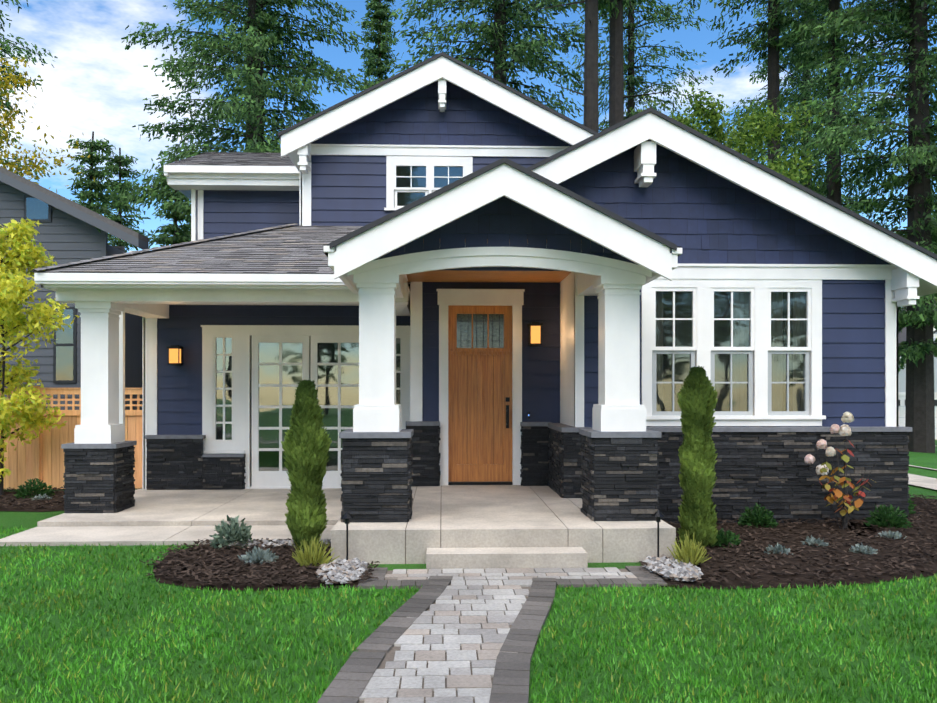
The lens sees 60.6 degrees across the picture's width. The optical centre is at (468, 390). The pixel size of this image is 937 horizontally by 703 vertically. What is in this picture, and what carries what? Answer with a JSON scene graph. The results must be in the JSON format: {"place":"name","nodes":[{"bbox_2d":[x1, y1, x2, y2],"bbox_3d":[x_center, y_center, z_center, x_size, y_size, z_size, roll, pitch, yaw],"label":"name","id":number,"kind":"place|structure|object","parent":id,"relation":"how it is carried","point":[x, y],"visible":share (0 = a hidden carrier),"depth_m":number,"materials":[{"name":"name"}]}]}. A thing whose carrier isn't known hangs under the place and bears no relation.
{"place":"outdoors","nodes":[
{"label":"outdoors","id":0,"kind":"place"},
{"bbox_2d":[0,693,18,702],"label":"grass","id":1,"kind":"structure","parent":0,"point":[2,700],"depth_m":4.15,"materials":[{"name":"green plant"}]},
{"bbox_2d":[0,631,99,697],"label":"grass","id":2,"kind":"structure","parent":0,"point":[74,641],"depth_m":4.89,"materials":[{"name":"green plant"}]},
{"bbox_2d":[0,166,148,409],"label":"neighbour house","id":3,"kind":"structure","parent":0,"point":[67,230],"depth_m":14.71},
{"bbox_2d":[0,587,165,637],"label":"grass","id":4,"kind":"structure","parent":0,"point":[8,627],"depth_m":5.87,"materials":[{"name":"green plant"}]},
{"bbox_2d":[0,552,172,592],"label":"grass","id":5,"kind":"structure","parent":0,"point":[78,572],"depth_m":7.12,"materials":[{"name":"green plant"}]},
{"bbox_2d":[0,525,197,556],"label":"grass","id":6,"kind":"structure","parent":0,"point":[165,547],"depth_m":8.14,"materials":[{"name":"green plant"}]},
{"bbox_2d":[0,440,936,702],"bbox_3d":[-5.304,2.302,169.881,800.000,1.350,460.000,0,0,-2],"label":"lawn","id":7,"kind":"structure","parent":0,"point":[18,519],"depth_m":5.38,"materials":[{"name":"green plant"}]},
{"bbox_2d":[0,0,57,180],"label":"deciduous tree","id":8,"kind":"object","parent":7,"relation":"on","point":[6,48],"visible":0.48,"depth_m":31.22,"materials":[{"name":"green plant"}]},
{"bbox_2d":[0,48,94,192],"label":"tree","id":9,"kind":"object","parent":7,"relation":"on","point":[25,167],"visible":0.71,"depth_m":24.41,"materials":[{"name":"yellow plant"}]},
{"bbox_2d":[0,487,139,511],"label":"bed","id":10,"kind":"object","parent":7,"relation":"on","point":[9,501],"visible":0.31,"depth_m":11.24,"materials":[{"name":"brown soil"}]},
{"bbox_2d":[14,478,54,498],"bbox_3d":[-6.471,1.474,11.955,0.556,0.350,0.565,0,0,-2],"label":"shrub","id":11,"kind":"object","parent":10,"relation":"on","point":[31,486],"visible":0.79,"depth_m":11.91,"materials":[{"name":"green plant"}]},
{"bbox_2d":[0,218,79,494],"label":"yellow tree","id":12,"kind":"object","parent":10,"relation":"on","point":[19,258],"visible":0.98,"depth_m":12.15,"materials":[{"name":"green plant"}]},
{"bbox_2d":[31,493,51,499],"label":"perennial","id":13,"kind":"object","parent":10,"relation":"on","point":[41,497],"visible":0.6,"depth_m":11.62,"materials":[{"name":"grey plant"}]},
{"bbox_2d":[0,386,141,488],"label":"cedar fence","id":14,"kind":"object","parent":7,"relation":"on","point":[41,457],"visible":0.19,"depth_m":12.95,"materials":[{"name":"brown wood"}]},
{"bbox_2d":[66,131,125,251],"bbox_3d":[-13.127,-3.574,27.641,4.143,10.502,3.152,0,0,1],"label":"conifer","id":15,"kind":"object","parent":7,"relation":"on","point":[90,147],"visible":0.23,"depth_m":27.19,"materials":[{"name":"green plant"}]},
{"bbox_2d":[95,148,150,251],"bbox_3d":[-14.387,-4.099,32.178,3.467,11.552,4.558,0,0,-18],"label":"conifer","id":16,"kind":"object","parent":7,"relation":"on","point":[120,160],"visible":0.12,"depth_m":32.48,"materials":[{"name":"green plant"}]},
{"bbox_2d":[146,158,190,247],"bbox_3d":[-10.688,-3.311,28.343,2.994,9.977,3.936,0,0,-12],"label":"conifer","id":17,"kind":"object","parent":7,"relation":"on","point":[170,228],"visible":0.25,"depth_m":28.49,"materials":[{"name":"green plant"}]},
{"bbox_2d":[70,0,377,247],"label":"conifer","id":18,"kind":"object","parent":7,"relation":"on","point":[259,21],"visible":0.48,"depth_m":30.79,"materials":[{"name":"green plant"}]},
{"bbox_2d":[139,538,378,589],"bbox_3d":[-1.897,1.578,7.477,2.234,0.081,2.045,0,0,-2],"label":"bed","id":19,"kind":"object","parent":7,"relation":"on","point":[202,566],"visible":0.75,"depth_m":7.03,"materials":[{"name":"brown soil"}]},
{"bbox_2d":[209,515,252,548],"bbox_3d":[-2.423,1.455,8.207,0.485,0.364,0.481,0,0,-2],"label":"shrub","id":20,"kind":"object","parent":19,"relation":"on","point":[233,531],"visible":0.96,"depth_m":8.13,"materials":[{"name":"green plant"}]},
{"bbox_2d":[237,546,278,564],"bbox_3d":[-1.955,1.554,7.462,0.422,0.185,0.409,0,0,43],"label":"shrub","id":21,"kind":"object","parent":19,"relation":"on","point":[259,554],"visible":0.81,"depth_m":7.39,"materials":[{"name":"grey plant"}]},
{"bbox_2d":[228,538,330,547],"bbox_3d":[-1.906,1.565,8.258,1.143,0.063,0.379,0,0,-2],"label":"river rock","id":22,"kind":"object","parent":19,"relation":"on","point":[283,541],"visible":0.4,"depth_m":8.20,"materials":[{"name":"grey stone"}]},
{"bbox_2d":[281,380,331,549],"bbox_3d":[-1.611,0.750,7.967,0.497,1.714,0.530,0,0,-2],"label":"arborvitae","id":23,"kind":"object","parent":19,"relation":"on","point":[307,442],"visible":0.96,"depth_m":7.84,"materials":[{"name":"green plant"}]},
{"bbox_2d":[291,534,338,566],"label":"grass","id":24,"kind":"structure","parent":19,"relation":"on","point":[311,554],"depth_m":7.22,"materials":[{"name":"green plant"}]},
{"bbox_2d":[316,557,368,583],"bbox_3d":[-1.098,1.566,7.029,0.489,0.061,0.912,0,0,-2],"label":"river rock","id":25,"kind":"object","parent":19,"relation":"on","point":[338,570],"visible":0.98,"depth_m":6.93,"materials":[{"name":"white stone"}]},
{"bbox_2d":[340,510,353,559],"bbox_3d":[-1.116,1.367,7.381,0.120,0.520,0.120,0,0,21],"label":"path light","id":26,"kind":"object","parent":25,"relation":"on","point":[347,516],"visible":0.9,"depth_m":7.37,"materials":[{"name":"black metal"}]},
{"bbox_2d":[168,583,353,590],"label":"grass","id":27,"kind":"structure","parent":7,"relation":"on","point":[346,586],"depth_m":6.54,"materials":[{"name":"green plant"}]},
{"bbox_2d":[0,485,675,569],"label":"porch slabs","id":28,"kind":"structure","parent":7,"relation":"on","point":[478,526],"depth_m":8.38,"materials":[{"name":"concrete"}]},
{"bbox_2d":[355,0,399,90],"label":"conifer","id":29,"kind":"object","parent":7,"relation":"on","point":[379,23],"visible":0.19,"depth_m":44.40,"materials":[{"name":"green plant"}]},
{"bbox_2d":[7,682,936,702],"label":"grass","id":30,"kind":"structure","parent":7,"relation":"on","point":[915,696],"depth_m":4.20,"materials":[{"name":"green plant"}]},
{"bbox_2d":[105,583,847,636],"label":"grass","id":31,"kind":"structure","parent":7,"relation":"on","point":[377,603],"depth_m":5.91,"materials":[{"name":"green plant"}]},
{"bbox_2d":[30,52,936,488],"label":"house","id":32,"kind":"structure","parent":7,"relation":"on","point":[576,240],"depth_m":9.96,"materials":[{"name":"blue wood"}]},
{"bbox_2d":[167,345,182,365],"bbox_3d":[-4.505,-0.537,12.310,0.200,0.308,0.185,0,0,-2],"label":"lantern","id":33,"kind":"object","parent":32,"relation":"attached to","point":[174,355],"visible":1,"depth_m":12.24,"materials":[{"name":"yellow glass"}]},
{"bbox_2d":[448,305,511,481],"bbox_3d":[0.164,0.045,11.112,0.888,2.444,0.125,0,0,-2],"label":"front door","id":34,"kind":"structure","parent":32,"relation":"attached to","point":[479,393],"depth_m":11.14,"materials":[{"name":"brown wood"}]},
{"bbox_2d":[61,421,911,522],"bbox_3d":[0.189,1.022,10.258,10.475,1.210,4.635,0,0,-2],"label":"stone veneer","id":35,"kind":"object","parent":32,"relation":"attached to","point":[619,476],"visible":0.96,"depth_m":9.80,"materials":[{"name":"black stone"}]},
{"bbox_2d":[213,163,810,486],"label":"house windows","id":36,"kind":"structure","parent":32,"relation":"attached to","point":[282,366],"depth_m":12.42,"materials":[{"name":"glass"}]},
{"bbox_2d":[528,322,542,346],"bbox_3d":[0.912,-0.769,10.987,0.190,0.329,0.185,0,0,-2],"label":"lantern","id":37,"kind":"object","parent":32,"relation":"attached to","point":[535,334],"visible":1,"depth_m":10.92,"materials":[{"name":"yellow glass"}]},
{"bbox_2d":[317,566,666,702],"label":"paver walk","id":38,"kind":"structure","parent":7,"relation":"on","point":[458,635],"depth_m":5.24,"materials":[{"name":"concrete pavers"},{"name":"stone"}]},
{"bbox_2d":[306,561,681,587],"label":"pebbles","id":39,"kind":"object","parent":7,"relation":"on","point":[355,586],"visible":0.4,"depth_m":6.60,"materials":[{"name":"grey stone"}]},
{"bbox_2d":[384,0,607,124],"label":"conifer","id":40,"kind":"object","parent":7,"relation":"on","point":[495,35],"visible":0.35,"depth_m":33.50,"materials":[{"name":"green plant"}]},
{"bbox_2d":[536,0,649,132],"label":"conifer","id":41,"kind":"object","parent":7,"relation":"on","point":[591,104],"visible":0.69,"depth_m":25.92,"materials":[{"name":"brown plant"}]},
{"bbox_2d":[547,0,671,126],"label":"conifer","id":42,"kind":"object","parent":7,"relation":"on","point":[616,91],"visible":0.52,"depth_m":27.52,"materials":[{"name":"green plant"}]},
{"bbox_2d":[550,0,713,131],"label":"conifer","id":43,"kind":"object","parent":7,"relation":"on","point":[630,67],"visible":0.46,"depth_m":41.13,"materials":[{"name":"green plant"}]},
{"bbox_2d":[601,79,826,190],"bbox_3d":[7.830,-3.876,25.585,8.303,11.195,7.712,0,0,-2],"label":"broadleaf tree","id":44,"kind":"object","parent":7,"relation":"on","point":[758,127],"visible":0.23,"depth_m":24.35,"materials":[{"name":"green plant"}]},
{"bbox_2d":[678,0,842,164],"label":"conifer","id":45,"kind":"object","parent":7,"relation":"on","point":[772,30],"visible":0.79,"depth_m":30.28,"materials":[{"name":"green plant"}]},
{"bbox_2d":[636,494,936,588],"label":"bed","id":46,"kind":"object","parent":7,"relation":"on","point":[747,562],"visible":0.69,"depth_m":7.65,"materials":[{"name":"brown soil"}]},
{"bbox_2d":[642,554,703,581],"bbox_3d":[1.825,1.567,7.124,0.502,0.060,0.943,0,0,-2],"label":"river rock","id":47,"kind":"object","parent":46,"relation":"on","point":[684,571],"visible":0.94,"depth_m":7.04,"materials":[{"name":"white stone"}]},
{"bbox_2d":[652,509,664,556],"bbox_3d":[1.770,1.367,7.476,0.120,0.520,0.120,0,0,-24],"label":"path light","id":48,"kind":"object","parent":47,"relation":"on","point":[658,514],"visible":0.9,"depth_m":7.47,"materials":[{"name":"black metal"}]},
{"bbox_2d":[667,530,711,565],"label":"grass","id":49,"kind":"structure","parent":46,"relation":"on","point":[691,550],"depth_m":7.29,"materials":[{"name":"green plant"}]},
{"bbox_2d":[676,366,717,546],"bbox_3d":[2.328,0.678,8.145,0.418,1.857,0.479,0,0,-2],"label":"arborvitae","id":50,"kind":"object","parent":46,"relation":"on","point":[697,401],"visible":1,"depth_m":8.03,"materials":[{"name":"green plant"}]},
{"bbox_2d":[708,528,740,547],"bbox_3d":[2.620,1.536,8.253,0.392,0.220,0.381,0,0,44],"label":"shrub","id":51,"kind":"object","parent":46,"relation":"on","point":[729,536],"visible":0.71,"depth_m":8.19,"materials":[{"name":"green plant"}]},
{"bbox_2d":[737,503,778,527],"bbox_3d":[3.386,1.482,9.378,0.466,0.325,0.472,0,0,-2],"label":"shrub","id":52,"kind":"object","parent":46,"relation":"on","point":[756,517],"visible":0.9,"depth_m":9.32,"materials":[{"name":"green plant"}]},
{"bbox_2d":[764,543,789,554],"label":"perennial","id":53,"kind":"object","parent":46,"relation":"on","point":[778,548],"visible":0.58,"depth_m":7.79,"materials":[{"name":"grey plant"}]},
{"bbox_2d":[801,535,828,546],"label":"perennial","id":54,"kind":"object","parent":46,"relation":"on","point":[812,540],"visible":0.6,"depth_m":8.21,"materials":[{"name":"grey plant"}]},
{"bbox_2d":[804,412,878,528],"bbox_3d":[4.307,0.921,9.205,0.807,1.337,0.797,0,0,-2],"label":"hydrangea","id":55,"kind":"object","parent":46,"relation":"on","point":[842,430],"visible":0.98,"depth_m":9.20,"materials":[{"name":"white plant"}]},
{"bbox_2d":[849,542,877,553],"bbox_3d":[3.857,1.563,7.836,0.273,0.138,0.291,0,0,-2],"label":"perennial","id":56,"kind":"object","parent":46,"relation":"on","point":[858,548],"visible":0.75,"depth_m":7.82,"materials":[{"name":"grey plant"}]},
{"bbox_2d":[865,504,912,528],"bbox_3d":[4.884,1.484,9.335,0.532,0.312,0.492,0,0,-2],"label":"shrub","id":57,"kind":"object","parent":46,"relation":"on","point":[883,514],"visible":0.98,"depth_m":9.26,"materials":[{"name":"green plant"}]},
{"bbox_2d":[876,530,906,538],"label":"perennial","id":58,"kind":"object","parent":46,"relation":"on","point":[895,535],"visible":0.58,"depth_m":8.56,"materials":[{"name":"grey plant"}]},
{"bbox_2d":[908,498,916,514],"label":"shrub","id":59,"kind":"object","parent":46,"relation":"on","point":[911,507],"visible":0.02,"depth_m":10.19,"materials":[{"name":"green plant"}]},
{"bbox_2d":[724,0,895,215],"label":"conifer","id":60,"kind":"object","parent":7,"relation":"on","point":[807,76],"visible":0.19,"depth_m":44.27,"materials":[{"name":"green plant"}]},
{"bbox_2d":[754,0,896,204],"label":"conifer","id":61,"kind":"object","parent":7,"relation":"on","point":[833,6],"visible":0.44,"depth_m":28.35,"materials":[{"name":"green plant"}]},
{"bbox_2d":[759,0,936,452],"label":"conifer","id":62,"kind":"object","parent":7,"relation":"on","point":[917,155],"visible":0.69,"depth_m":26.17,"materials":[{"name":"green plant"}]},
{"bbox_2d":[876,574,936,585],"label":"grass","id":63,"kind":"structure","parent":7,"relation":"on","point":[919,579],"depth_m":6.80,"materials":[{"name":"green plant"}]},
{"bbox_2d":[898,301,936,438],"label":"house","id":64,"kind":"structure","parent":7,"relation":"on","point":[901,391],"depth_m":39.49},
{"bbox_2d":[0,0,936,252],"label":"sky","id":65,"kind":"structure","parent":0,"point":[97,85],"materials":[{"name":"blue"}]},
{"bbox_2d":[780,580,936,628],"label":"grass","id":66,"kind":"structure","parent":0,"point":[888,597],"depth_m":6.12,"materials":[{"name":"green plant"}]},
{"bbox_2d":[854,622,936,675],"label":"grass","id":67,"kind":"structure","parent":0,"point":[882,639],"depth_m":5.16,"materials":[{"name":"green plant"}]},
{"bbox_2d":[907,439,936,489],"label":"sidewalk","id":68,"kind":"structure","parent":0,"point":[924,481],"depth_m":15.01,"materials":[{"name":"concrete"}]}
]}

